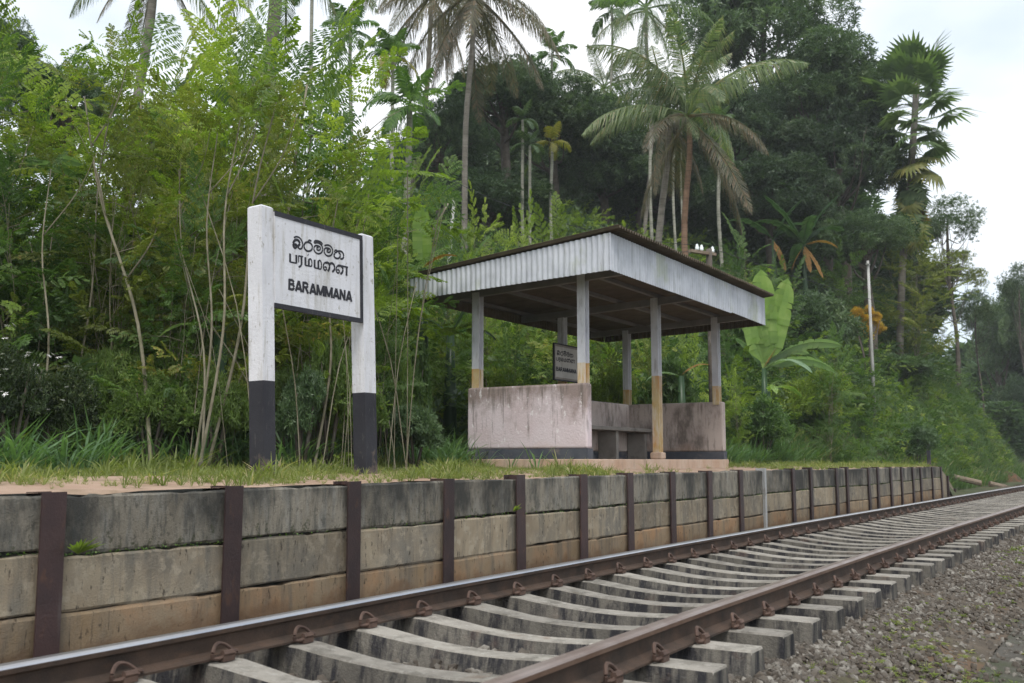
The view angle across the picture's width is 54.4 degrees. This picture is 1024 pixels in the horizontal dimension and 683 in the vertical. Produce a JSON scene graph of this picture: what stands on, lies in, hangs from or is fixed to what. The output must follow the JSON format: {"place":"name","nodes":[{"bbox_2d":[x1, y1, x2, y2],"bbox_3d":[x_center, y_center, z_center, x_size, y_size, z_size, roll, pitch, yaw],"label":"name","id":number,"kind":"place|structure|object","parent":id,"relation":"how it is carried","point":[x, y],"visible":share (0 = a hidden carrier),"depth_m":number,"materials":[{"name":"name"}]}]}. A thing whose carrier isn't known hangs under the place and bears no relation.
{"place":"outdoors","nodes":[
{"label":"outdoors","id":0,"kind":"place"},
{"bbox_2d":[0,485,1007,652],"bbox_3d":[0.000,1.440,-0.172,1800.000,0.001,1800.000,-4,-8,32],"label":"ground","id":1,"kind":"structure","parent":0,"point":[3,554],"depth_m":25.99,"materials":[{"name":"soil"}]},
{"bbox_2d":[994,281,1023,364],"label":"broadleaf tree","id":2,"kind":"object","parent":1,"relation":"on","point":[1008,334],"visible":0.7,"depth_m":70.48,"materials":[{"name":"green plant"}]},
{"bbox_2d":[0,0,1023,349],"label":"sky","id":3,"kind":"structure","parent":0,"point":[987,36],"materials":[{"name":"white"}]},
{"bbox_2d":[10,221,1023,489],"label":"hillside","id":4,"kind":"structure","parent":0,"point":[879,453],"depth_m":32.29,"materials":[{"name":"green plant"}]},
{"bbox_2d":[0,324,48,454],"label":"bush","id":5,"kind":"object","parent":4,"relation":"on","point":[19,388],"visible":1,"depth_m":8.51,"materials":[{"name":"green plant"}]},
{"bbox_2d":[0,32,112,363],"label":"sapling","id":6,"kind":"object","parent":4,"relation":"on","point":[9,75],"visible":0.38,"depth_m":10.32,"materials":[{"name":"green plant"}]},
{"bbox_2d":[11,353,102,459],"bbox_3d":[-4.086,0.689,8.932,0.647,1.190,0.711,-4,-8,32],"label":"bush","id":7,"kind":"object","parent":4,"relation":"on","point":[67,393],"visible":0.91,"depth_m":8.87,"materials":[{"name":"green plant"}]},
{"bbox_2d":[0,147,114,375],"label":"sapling","id":8,"kind":"object","parent":4,"relation":"on","point":[35,249],"visible":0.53,"depth_m":9.91,"materials":[{"name":"green plant"}]},
{"bbox_2d":[0,0,126,308],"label":"sapling","id":9,"kind":"object","parent":4,"relation":"on","point":[9,26],"visible":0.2,"depth_m":12.34,"materials":[{"name":"green plant"}]},
{"bbox_2d":[0,55,130,253],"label":"broadleaf tree","id":10,"kind":"object","parent":4,"relation":"on","point":[91,94],"visible":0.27,"depth_m":20.27,"materials":[{"name":"green plant"}]},
{"bbox_2d":[2,112,166,439],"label":"sapling","id":11,"kind":"object","parent":4,"relation":"on","point":[51,155],"visible":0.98,"depth_m":9.46,"materials":[{"name":"green plant"}]},
{"bbox_2d":[0,52,181,350],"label":"sapling","id":12,"kind":"object","parent":4,"relation":"on","point":[60,142],"visible":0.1,"depth_m":11.97,"materials":[{"name":"green plant"}]},
{"bbox_2d":[60,23,142,356],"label":"sapling","id":13,"kind":"object","parent":4,"relation":"on","point":[117,69],"visible":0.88,"depth_m":10.28,"materials":[{"name":"green plant"}]},
{"bbox_2d":[71,333,148,443],"bbox_3d":[-4.093,0.632,9.993,0.880,1.555,0.742,-4,-8,32],"label":"bush","id":14,"kind":"object","parent":4,"relation":"on","point":[112,373],"visible":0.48,"depth_m":9.86,"materials":[{"name":"green plant"}]},
{"bbox_2d":[30,0,215,460],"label":"sapling","id":15,"kind":"object","parent":4,"relation":"on","point":[131,41],"visible":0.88,"depth_m":10.00,"materials":[{"name":"green plant"}]},
{"bbox_2d":[0,76,247,364],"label":"sapling","id":16,"kind":"object","parent":4,"relation":"on","point":[127,198],"visible":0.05,"depth_m":10.97,"materials":[{"name":"green plant"}]},
{"bbox_2d":[5,98,243,427],"bbox_3d":[-4.161,-0.541,10.414,2.339,3.866,2.662,-2,-7,20],"label":"sapling","id":17,"kind":"object","parent":4,"relation":"on","point":[134,244],"visible":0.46,"depth_m":10.15,"materials":[{"name":"green plant"}]},
{"bbox_2d":[0,29,277,357],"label":"sapling","id":18,"kind":"object","parent":4,"relation":"on","point":[159,179],"visible":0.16,"depth_m":11.77,"materials":[{"name":"green plant"}]},
{"bbox_2d":[69,0,216,249],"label":"coconut palm","id":19,"kind":"object","parent":4,"relation":"on","point":[149,9],"visible":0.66,"depth_m":25.18,"materials":[{"name":"green plant"}]},
{"bbox_2d":[97,368,198,462],"bbox_3d":[-3.541,0.807,9.673,0.647,1.135,0.943,-14,-16,64],"label":"bush","id":20,"kind":"object","parent":4,"relation":"on","point":[166,414],"visible":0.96,"depth_m":9.58,"materials":[{"name":"green plant"}]},
{"bbox_2d":[103,12,192,323],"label":"sapling","id":21,"kind":"object","parent":4,"relation":"on","point":[166,22],"visible":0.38,"depth_m":12.86,"materials":[{"name":"green plant"}]},
{"bbox_2d":[0,30,296,382],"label":"sapling","id":22,"kind":"object","parent":4,"relation":"on","point":[95,126],"visible":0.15,"depth_m":11.23,"materials":[{"name":"green plant"}]},
{"bbox_2d":[39,14,282,316],"bbox_3d":[-4.656,-1.749,13.328,3.266,5.229,3.537,6,-9,-42],"label":"sapling","id":23,"kind":"object","parent":4,"relation":"on","point":[194,31],"visible":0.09,"depth_m":12.90,"materials":[{"name":"green plant"}]},
{"bbox_2d":[89,150,247,459],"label":"sapling","id":24,"kind":"object","parent":4,"relation":"on","point":[168,295],"visible":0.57,"depth_m":9.98,"materials":[{"name":"green plant"}]},
{"bbox_2d":[100,106,250,468],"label":"sapling","id":25,"kind":"object","parent":4,"relation":"on","point":[212,141],"visible":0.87,"depth_m":9.87,"materials":[{"name":"green plant"}]},
{"bbox_2d":[147,312,212,444],"bbox_3d":[-3.417,0.555,10.308,0.646,1.782,0.942,-14,-16,64],"label":"bush","id":26,"kind":"object","parent":4,"relation":"on","point":[190,346],"visible":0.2,"depth_m":10.23,"materials":[{"name":"green plant"}]},
{"bbox_2d":[157,54,261,459],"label":"sapling","id":27,"kind":"object","parent":4,"relation":"on","point":[216,121],"visible":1,"depth_m":9.64,"materials":[{"name":"green plant"}]},
{"bbox_2d":[78,68,350,432],"bbox_3d":[-3.074,-0.719,10.747,2.806,4.314,2.465,2,-7,-16],"label":"sapling","id":28,"kind":"object","parent":4,"relation":"on","point":[243,189],"visible":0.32,"depth_m":10.41,"materials":[{"name":"green plant"}]},
{"bbox_2d":[181,358,248,467],"bbox_3d":[-2.904,0.781,9.901,0.809,1.237,0.669,-4,-8,32],"label":"bush","id":29,"kind":"object","parent":4,"relation":"on","point":[235,409],"visible":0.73,"depth_m":9.76,"materials":[{"name":"green plant"}]},
{"bbox_2d":[2,159,444,469],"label":"bare canes","id":30,"kind":"object","parent":4,"relation":"on","point":[395,380],"visible":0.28,"depth_m":9.99,"materials":[{"name":"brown plant"}]},
{"bbox_2d":[13,0,447,359],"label":"sapling","id":31,"kind":"object","parent":4,"relation":"on","point":[289,31],"visible":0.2,"depth_m":12.13,"materials":[{"name":"green plant"}]},
{"bbox_2d":[208,0,290,330],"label":"sapling","id":32,"kind":"object","parent":4,"relation":"on","point":[257,34],"visible":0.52,"depth_m":12.04,"materials":[{"name":"green plant"}]},
{"bbox_2d":[198,53,311,466],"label":"sapling","id":33,"kind":"object","parent":4,"relation":"on","point":[260,85],"visible":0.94,"depth_m":9.77,"materials":[{"name":"green plant"}]},
{"bbox_2d":[148,77,386,382],"bbox_3d":[-2.817,-0.725,11.349,2.688,4.469,2.481,4,-8,-29],"label":"sapling","id":34,"kind":"object","parent":4,"relation":"on","point":[280,143],"visible":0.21,"depth_m":11.26,"materials":[{"name":"green plant"}]},
{"bbox_2d":[207,67,327,466],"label":"sapling","id":35,"kind":"object","parent":4,"relation":"on","point":[316,104],"visible":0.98,"depth_m":10.03,"materials":[{"name":"green plant"}]},
{"bbox_2d":[218,0,377,200],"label":"coconut palm","id":36,"kind":"object","parent":4,"relation":"on","point":[333,13],"visible":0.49,"depth_m":20.42,"materials":[{"name":"green plant"}]},
{"bbox_2d":[275,363,327,465],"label":"bush","id":37,"kind":"object","parent":4,"relation":"on","point":[309,401],"visible":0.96,"depth_m":10.08,"materials":[{"name":"green plant"}]},
{"bbox_2d":[129,0,486,361],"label":"sapling","id":38,"kind":"object","parent":4,"relation":"on","point":[335,105],"visible":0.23,"depth_m":12.60,"materials":[{"name":"green plant"}]},
{"bbox_2d":[263,11,358,370],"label":"sapling","id":39,"kind":"object","parent":4,"relation":"on","point":[301,63],"visible":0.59,"depth_m":12.68,"materials":[{"name":"green plant"}]},
{"bbox_2d":[234,149,408,466],"bbox_3d":[-2.097,-0.329,10.717,1.969,3.531,2.166,0,-7,-2],"label":"sapling","id":40,"kind":"object","parent":4,"relation":"on","point":[377,305],"visible":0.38,"depth_m":10.72,"materials":[{"name":"green plant"}]},
{"bbox_2d":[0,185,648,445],"bbox_3d":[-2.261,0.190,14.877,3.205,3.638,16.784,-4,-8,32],"label":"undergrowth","id":41,"kind":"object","parent":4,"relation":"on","point":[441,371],"visible":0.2,"depth_m":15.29,"materials":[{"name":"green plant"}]},
{"bbox_2d":[299,327,352,466],"bbox_3d":[-1.966,0.652,10.611,0.848,1.661,0.582,-1,-7,12],"label":"bush","id":42,"kind":"object","parent":4,"relation":"on","point":[322,362],"visible":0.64,"depth_m":10.49,"materials":[{"name":"green plant"}]},
{"bbox_2d":[298,68,371,436],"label":"sapling","id":43,"kind":"object","parent":4,"relation":"on","point":[346,132],"visible":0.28,"depth_m":13.59,"materials":[{"name":"green plant"}]},
{"bbox_2d":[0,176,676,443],"bbox_3d":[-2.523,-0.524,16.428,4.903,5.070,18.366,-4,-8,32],"label":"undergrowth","id":44,"kind":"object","parent":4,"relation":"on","point":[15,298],"visible":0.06,"depth_m":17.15,"materials":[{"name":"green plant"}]},
{"bbox_2d":[309,126,401,465],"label":"sapling","id":45,"kind":"object","parent":4,"relation":"on","point":[365,130],"visible":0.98,"depth_m":10.56,"materials":[{"name":"green plant"}]},
{"bbox_2d":[277,172,435,435],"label":"sapling","id":46,"kind":"object","parent":4,"relation":"on","point":[378,239],"visible":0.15,"depth_m":13.02,"materials":[{"name":"green plant"}]},
{"bbox_2d":[267,55,465,342],"bbox_3d":[-2.704,-1.695,15.453,2.779,6.232,3.047,-6,-9,40],"label":"sapling","id":47,"kind":"object","parent":4,"relation":"on","point":[456,85],"visible":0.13,"depth_m":15.82,"materials":[{"name":"green plant"}]},
{"bbox_2d":[280,128,462,439],"bbox_3d":[-2.072,-0.649,13.257,2.765,4.771,2.504,0,-7,-2],"label":"sapling","id":48,"kind":"object","parent":4,"relation":"on","point":[416,263],"visible":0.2,"depth_m":13.31,"materials":[{"name":"green plant"}]},
{"bbox_2d":[334,265,427,431],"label":"sapling","id":49,"kind":"object","parent":4,"relation":"on","point":[382,355],"visible":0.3,"depth_m":11.98,"materials":[{"name":"green plant"}]},
{"bbox_2d":[364,27,420,247],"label":"areca palm","id":50,"kind":"object","parent":4,"relation":"on","point":[387,43],"visible":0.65,"depth_m":31.19,"materials":[{"name":"green plant"}]},
{"bbox_2d":[375,316,416,461],"bbox_3d":[-1.587,0.637,12.523,0.715,2.145,0.877,5,-8,-35],"label":"bush","id":51,"kind":"object","parent":4,"relation":"on","point":[402,378],"visible":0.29,"depth_m":12.37,"materials":[{"name":"green plant"}]},
{"bbox_2d":[363,65,442,332],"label":"areca palm","id":52,"kind":"object","parent":4,"relation":"on","point":[404,85],"visible":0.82,"depth_m":20.64,"materials":[{"name":"green plant"}]},
{"bbox_2d":[398,336,433,453],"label":"bush","id":53,"kind":"object","parent":4,"relation":"on","point":[422,375],"visible":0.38,"depth_m":13.45,"materials":[{"name":"green plant"}]},
{"bbox_2d":[389,401,445,466],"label":"bush","id":54,"kind":"object","parent":4,"relation":"on","point":[425,430],"visible":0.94,"depth_m":11.63,"materials":[{"name":"green plant"}]},
{"bbox_2d":[357,130,482,348],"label":"sapling","id":55,"kind":"object","parent":4,"relation":"on","point":[402,252],"visible":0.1,"depth_m":16.24,"materials":[{"name":"green plant"}]},
{"bbox_2d":[347,0,499,196],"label":"coconut palm","id":56,"kind":"object","parent":4,"relation":"on","point":[432,18],"visible":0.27,"depth_m":42.11,"materials":[{"name":"green plant"}]},
{"bbox_2d":[391,154,464,325],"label":"sapling","id":57,"kind":"object","parent":4,"relation":"on","point":[453,163],"visible":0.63,"depth_m":16.56,"materials":[{"name":"green plant"}]},
{"bbox_2d":[0,393,861,471],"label":"guinea grass","id":58,"kind":"structure","parent":4,"relation":"on","point":[12,447],"depth_m":9.70,"materials":[{"name":"green plant"}]},
{"bbox_2d":[383,90,497,235],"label":"broadleaf tree","id":59,"kind":"object","parent":4,"relation":"on","point":[447,134],"visible":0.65,"depth_m":40.49,"materials":[{"name":"green plant"}]},
{"bbox_2d":[0,425,937,488],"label":"turf grass","id":60,"kind":"structure","parent":4,"relation":"on","point":[126,466],"depth_m":8.37,"materials":[{"name":"green plant"}]},
{"bbox_2d":[379,0,559,256],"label":"coconut palm","id":61,"kind":"object","parent":4,"relation":"on","point":[449,32],"visible":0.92,"depth_m":36.54,"materials":[{"name":"green plant"}]},
{"bbox_2d":[0,187,970,452],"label":"undergrowth","id":62,"kind":"object","parent":4,"relation":"on","point":[576,231],"visible":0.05,"depth_m":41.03,"materials":[{"name":"green plant"}]},
{"bbox_2d":[427,166,559,251],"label":"broadleaf tree","id":63,"kind":"object","parent":4,"relation":"on","point":[508,192],"visible":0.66,"depth_m":37.76,"materials":[{"name":"green plant"}]},
{"bbox_2d":[444,50,560,214],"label":"broadleaf tree","id":64,"kind":"object","parent":4,"relation":"on","point":[528,85],"visible":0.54,"depth_m":42.62,"materials":[{"name":"green plant"}]},
{"bbox_2d":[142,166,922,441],"bbox_3d":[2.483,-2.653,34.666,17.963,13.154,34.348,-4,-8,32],"label":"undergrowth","id":65,"kind":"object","parent":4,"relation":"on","point":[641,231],"visible":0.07,"depth_m":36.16,"materials":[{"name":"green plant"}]},
{"bbox_2d":[480,70,632,205],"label":"broadleaf tree","id":66,"kind":"object","parent":4,"relation":"on","point":[574,110],"visible":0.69,"depth_m":43.92,"materials":[{"name":"green plant"}]},
{"bbox_2d":[533,122,683,226],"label":"broadleaf tree","id":67,"kind":"object","parent":4,"relation":"on","point":[629,177],"visible":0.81,"depth_m":45.66,"materials":[{"name":"green plant"}]},
{"bbox_2d":[590,365,638,403],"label":"bush","id":68,"kind":"object","parent":4,"relation":"on","point":[610,390],"visible":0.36,"depth_m":17.81,"materials":[{"name":"green plant"}]},
{"bbox_2d":[590,0,713,234],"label":"coconut palm","id":69,"kind":"object","parent":4,"relation":"on","point":[645,9],"visible":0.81,"depth_m":45.98,"materials":[{"name":"green plant"}]},
{"bbox_2d":[584,127,733,243],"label":"broadleaf tree","id":70,"kind":"object","parent":4,"relation":"on","point":[702,165],"visible":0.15,"depth_m":50.62,"materials":[{"name":"green plant"}]},
{"bbox_2d":[589,45,744,243],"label":"coconut palm","id":71,"kind":"object","parent":4,"relation":"on","point":[662,204],"visible":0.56,"depth_m":31.65,"materials":[{"name":"green plant"}]},
{"bbox_2d":[632,349,704,404],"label":"bush","id":72,"kind":"object","parent":4,"relation":"on","point":[671,363],"visible":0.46,"depth_m":19.70,"materials":[{"name":"green plant"}]},
{"bbox_2d":[363,103,1023,459],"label":"woodland","id":73,"kind":"object","parent":4,"relation":"on","point":[1010,414],"visible":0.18,"depth_m":56.95,"materials":[{"name":"green plant"}]},
{"bbox_2d":[581,7,810,255],"bbox_3d":[5.737,-4.245,30.727,7.050,11.271,6.636,-4,-8,32],"label":"coconut palm","id":74,"kind":"object","parent":4,"relation":"on","point":[691,103],"visible":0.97,"depth_m":30.50,"materials":[{"name":"green plant"}]},
{"bbox_2d":[679,72,793,226],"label":"broadleaf tree","id":75,"kind":"object","parent":4,"relation":"on","point":[750,111],"visible":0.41,"depth_m":49.01,"materials":[{"name":"green plant"}]},
{"bbox_2d":[700,212,791,372],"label":"sapling","id":76,"kind":"object","parent":4,"relation":"on","point":[735,272],"visible":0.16,"depth_m":31.77,"materials":[{"name":"green plant"}]},
{"bbox_2d":[728,392,795,455],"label":"bush","id":77,"kind":"object","parent":4,"relation":"on","point":[768,417],"visible":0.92,"depth_m":23.13,"materials":[{"name":"green plant"}]},
{"bbox_2d":[662,0,863,228],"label":"broadleaf tree","id":78,"kind":"object","parent":4,"relation":"on","point":[746,20],"visible":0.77,"depth_m":52.31,"materials":[{"name":"green plant"}]},
{"bbox_2d":[691,149,847,279],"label":"broadleaf tree","id":79,"kind":"object","parent":4,"relation":"on","point":[783,182],"visible":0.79,"depth_m":45.43,"materials":[{"name":"green plant"}]},
{"bbox_2d":[735,270,842,394],"bbox_3d":[6.950,0.552,25.127,2.582,4.698,1.887,-4,-8,32],"label":"banana plant","id":80,"kind":"object","parent":4,"relation":"on","point":[766,341],"visible":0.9,"depth_m":25.06,"materials":[{"name":"green plant"}]},
{"bbox_2d":[756,195,844,294],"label":"banana plant","id":81,"kind":"object","parent":4,"relation":"on","point":[806,234],"visible":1,"depth_m":40.66,"materials":[{"name":"green plant"}]},
{"bbox_2d":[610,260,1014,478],"bbox_3d":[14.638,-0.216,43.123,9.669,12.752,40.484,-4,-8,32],"label":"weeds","id":82,"kind":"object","parent":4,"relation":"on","point":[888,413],"visible":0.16,"depth_m":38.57,"materials":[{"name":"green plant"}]},
{"bbox_2d":[778,367,852,443],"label":"bush","id":83,"kind":"object","parent":4,"relation":"on","point":[805,388],"visible":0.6,"depth_m":27.56,"materials":[{"name":"green plant"}]},
{"bbox_2d":[735,21,901,281],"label":"broadleaf tree","id":84,"kind":"object","parent":4,"relation":"on","point":[839,73],"visible":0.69,"depth_m":49.43,"materials":[{"name":"green plant"}]},
{"bbox_2d":[788,286,868,352],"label":"bush","id":85,"kind":"object","parent":4,"relation":"on","point":[821,310],"visible":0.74,"depth_m":35.45,"materials":[{"name":"green plant"}]},
{"bbox_2d":[763,94,917,306],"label":"broadleaf tree","id":86,"kind":"object","parent":4,"relation":"on","point":[856,165],"visible":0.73,"depth_m":48.12,"materials":[{"name":"green plant"}]},
{"bbox_2d":[810,205,922,362],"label":"broadleaf tree","id":87,"kind":"object","parent":4,"relation":"on","point":[870,231],"visible":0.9,"depth_m":43.91,"materials":[{"name":"green plant"}]},
{"bbox_2d":[850,28,984,355],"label":"fan palm","id":88,"kind":"object","parent":4,"relation":"on","point":[908,63],"visible":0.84,"depth_m":46.85,"materials":[{"name":"green plant"}]},
{"bbox_2d":[858,221,981,381],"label":"sapling","id":89,"kind":"object","parent":4,"relation":"on","point":[918,322],"visible":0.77,"depth_m":45.91,"materials":[{"name":"green plant"}]},
{"bbox_2d":[924,192,986,397],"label":"broadleaf tree","id":90,"kind":"object","parent":4,"relation":"on","point":[947,219],"visible":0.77,"depth_m":52.53,"materials":[{"name":"green plant"}]},
{"bbox_2d":[922,247,990,384],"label":"broadleaf tree","id":91,"kind":"object","parent":4,"relation":"on","point":[968,275],"visible":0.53,"depth_m":55.17,"materials":[{"name":"green plant"}]},
{"bbox_2d":[950,288,1008,414],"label":"broadleaf tree","id":92,"kind":"object","parent":4,"relation":"on","point":[984,312],"visible":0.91,"depth_m":60.12,"materials":[{"name":"green plant"}]},
{"bbox_2d":[963,305,1023,399],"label":"broadleaf tree","id":93,"kind":"object","parent":4,"relation":"on","point":[997,354],"visible":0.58,"depth_m":74.77,"materials":[{"name":"green plant"}]},
{"bbox_2d":[138,484,1023,682],"bbox_3d":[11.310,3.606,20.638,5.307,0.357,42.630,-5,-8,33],"label":"ballast gravel","id":94,"kind":"structure","parent":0,"point":[831,645],"depth_m":6.40,"materials":[{"name":"grey gravel"}]},
{"bbox_2d":[0,466,955,663],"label":"retaining wall","id":95,"kind":"structure","parent":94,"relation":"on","point":[54,599],"depth_m":6.71,"materials":[{"name":"concrete"}]},
{"bbox_2d":[0,485,1023,682],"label":"railway track","id":96,"kind":"structure","parent":94,"relation":"on","point":[717,609],"depth_m":5.84,"materials":[{"name":"brown metal"}]},
{"bbox_2d":[798,321,879,462],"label":"sapling","id":97,"kind":"object","parent":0,"point":[829,431],"visible":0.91,"depth_m":26.95,"materials":[{"name":"green plant"}]},
{"bbox_2d":[881,447,1023,494],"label":"hillside","id":98,"kind":"structure","parent":0,"point":[977,489],"depth_m":36.77,"materials":[{"name":"green plant"}]},
{"bbox_2d":[0,466,942,494],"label":"platform","id":99,"kind":"structure","parent":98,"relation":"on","point":[91,487],"depth_m":6.31,"materials":[{"name":"beige concrete"}]},
{"bbox_2d":[247,204,377,487],"bbox_3d":[-1.618,0.164,8.221,0.187,2.332,1.420,-4,-8,32],"label":"station sign","id":100,"kind":"object","parent":99,"relation":"on","point":[299,265],"visible":1,"depth_m":8.07,"materials":[{"name":"white paint"}]},
{"bbox_2d":[408,224,773,469],"bbox_3d":[1.498,0.549,15.150,3.260,3.148,5.993,-4,-8,32],"label":"waiting shelter","id":101,"kind":"object","parent":99,"relation":"on","point":[623,284],"visible":0.99,"depth_m":13.84,"materials":[{"name":"metal"}]},
{"bbox_2d":[673,255,1010,471],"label":"undergrowth","id":102,"kind":"object","parent":98,"relation":"on","point":[931,415],"visible":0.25,"depth_m":38.17,"materials":[{"name":"green plant"}]},
{"bbox_2d":[976,617,1023,682],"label":"path","id":103,"kind":"structure","parent":0,"point":[1001,665],"depth_m":6.20,"materials":[{"name":"grey gravel"}]},
{"bbox_2d":[805,546,1023,682],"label":"weeds","id":104,"kind":"object","parent":103,"relation":"on","point":[931,647],"visible":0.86,"depth_m":6.08,"materials":[{"name":"green plant"}]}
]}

